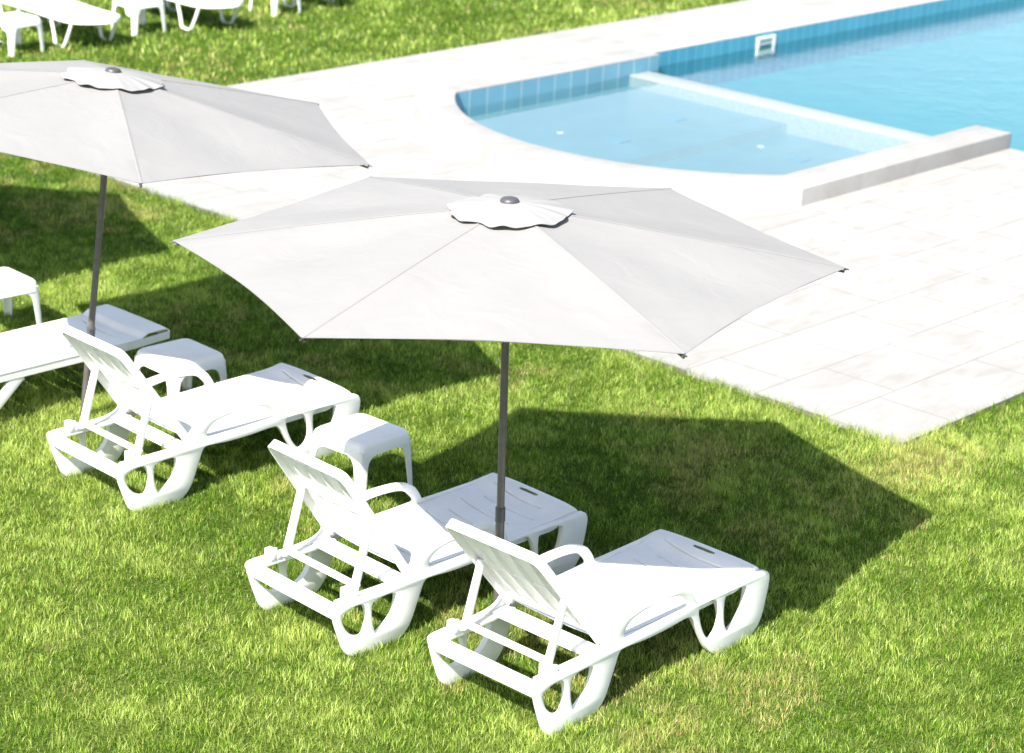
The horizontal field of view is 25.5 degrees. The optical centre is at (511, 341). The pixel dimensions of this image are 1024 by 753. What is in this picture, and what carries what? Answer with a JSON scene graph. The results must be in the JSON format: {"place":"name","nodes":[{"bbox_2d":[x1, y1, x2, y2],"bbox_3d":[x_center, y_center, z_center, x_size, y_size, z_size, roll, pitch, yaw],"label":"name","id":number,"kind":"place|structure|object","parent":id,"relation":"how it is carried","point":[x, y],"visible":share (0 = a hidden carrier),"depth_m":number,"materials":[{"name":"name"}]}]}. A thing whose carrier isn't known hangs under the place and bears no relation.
{"place":"outdoors","nodes":[
{"label":"outdoors","id":0,"kind":"place"},
{"bbox_2d":[0,0,742,85],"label":"lawn grass","id":1,"kind":"structure","parent":0,"point":[398,33],"depth_m":26.28,"materials":[{"name":"green plant"}]},
{"bbox_2d":[0,0,1023,752],"bbox_3d":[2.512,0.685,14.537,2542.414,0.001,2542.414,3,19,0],"label":"ground","id":2,"kind":"structure","parent":0,"point":[238,692],"depth_m":12.52,"materials":[{"name":"green plant"}]},
{"bbox_2d":[0,267,41,324],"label":"table","id":3,"kind":"object","parent":2,"relation":"on","point":[14,283],"visible":0.98,"depth_m":15.77,"materials":[{"name":"white plastic"}]},
{"bbox_2d":[0,12,43,56],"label":"table","id":4,"kind":"object","parent":2,"relation":"on","point":[12,23],"visible":1,"depth_m":24.44,"materials":[{"name":"white plastic"}]},
{"bbox_2d":[0,0,119,47],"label":"rounded sun lounger","id":5,"kind":"object","parent":2,"relation":"on","point":[71,12],"visible":0.93,"depth_m":25.25,"materials":[{"name":"white plastic"}]},
{"bbox_2d":[0,304,170,408],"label":"flat sun lounger","id":6,"kind":"object","parent":2,"relation":"on","point":[123,330],"visible":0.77,"depth_m":14.75,"materials":[{"name":"white plastic"}]},
{"bbox_2d":[111,0,165,35],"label":"table","id":7,"kind":"object","parent":2,"relation":"on","point":[137,7],"visible":0.98,"depth_m":25.77,"materials":[{"name":"white plastic"}]},
{"bbox_2d":[134,338,226,395],"bbox_3d":[-2.135,0.239,14.561,0.460,0.385,0.460,-15,26,-42],"label":"table","id":8,"kind":"object","parent":2,"relation":"on","point":[183,353],"visible":0.76,"depth_m":14.44,"materials":[{"name":"white plastic"}]},
{"bbox_2d":[125,0,242,30],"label":"rounded sun lounger","id":9,"kind":"object","parent":2,"relation":"on","point":[218,4],"visible":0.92,"depth_m":26.20,"materials":[{"name":"white plastic"}]},
{"bbox_2d":[0,60,371,415],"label":"garden umbrella","id":10,"kind":"object","parent":2,"relation":"on","point":[105,121],"visible":1,"depth_m":13.29,"materials":[{"name":"fabric"}]},
{"bbox_2d":[46,325,359,511],"bbox_3d":[-1.826,0.282,13.599,1.820,0.978,0.722,-15,26,-42],"label":"sun lounger","id":11,"kind":"object","parent":2,"relation":"on","point":[279,396],"visible":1,"depth_m":13.39,"materials":[{"name":"white plastic"}]},
{"bbox_2d":[249,0,300,16],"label":"table","id":12,"kind":"object","parent":2,"relation":"on","point":[274,3],"visible":0.96,"depth_m":27.16,"materials":[{"name":"white plastic"}]},
{"bbox_2d":[283,0,334,7],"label":"rounded sun lounger","id":13,"kind":"object","parent":2,"relation":"on","point":[295,2],"visible":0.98,"depth_m":27.87,"materials":[{"name":"white plastic"}]},
{"bbox_2d":[309,413,412,492],"bbox_3d":[-0.899,0.691,13.414,0.460,0.385,0.460,18,24,38],"label":"table","id":14,"kind":"object","parent":2,"relation":"on","point":[361,440],"visible":0.91,"depth_m":13.27,"materials":[{"name":"white plastic"}]},
{"bbox_2d":[245,439,587,656],"bbox_3d":[-0.472,0.883,12.015,1.820,0.990,0.722,-15,26,-42],"label":"sun lounger","id":15,"kind":"object","parent":2,"relation":"on","point":[415,542],"visible":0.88,"depth_m":11.77,"materials":[{"name":"white plastic"}]},
{"bbox_2d":[170,176,848,602],"bbox_3d":[-0.044,0.350,11.533,3.387,2.245,2.937,2,18,2],"label":"garden umbrella","id":16,"kind":"object","parent":2,"relation":"on","point":[666,270],"visible":1,"depth_m":10.79,"materials":[{"name":"fabric"}]},
{"bbox_2d":[77,169,1023,446],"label":"paving edge","id":17,"kind":"object","parent":2,"relation":"on","point":[699,375],"visible":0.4,"depth_m":15.34,"materials":[{"name":"stone"}]},
{"bbox_2d":[427,519,768,735],"bbox_3d":[0.476,1.179,11.357,0.722,0.942,1.820,19,25,39],"label":"sun lounger","id":18,"kind":"object","parent":2,"relation":"on","point":[614,603],"visible":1,"depth_m":11.17,"materials":[{"name":"white plastic"}]},
{"bbox_2d":[415,0,1023,205],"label":"swimming pool","id":19,"kind":"structure","parent":2,"relation":"in","point":[805,109],"depth_m":23.98,"materials":[{"name":"liquid"}]},
{"bbox_2d":[113,0,1023,442],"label":"paving","id":20,"kind":"structure","parent":0,"point":[911,318],"depth_m":19.02,"materials":[{"name":"stone"}]}
]}

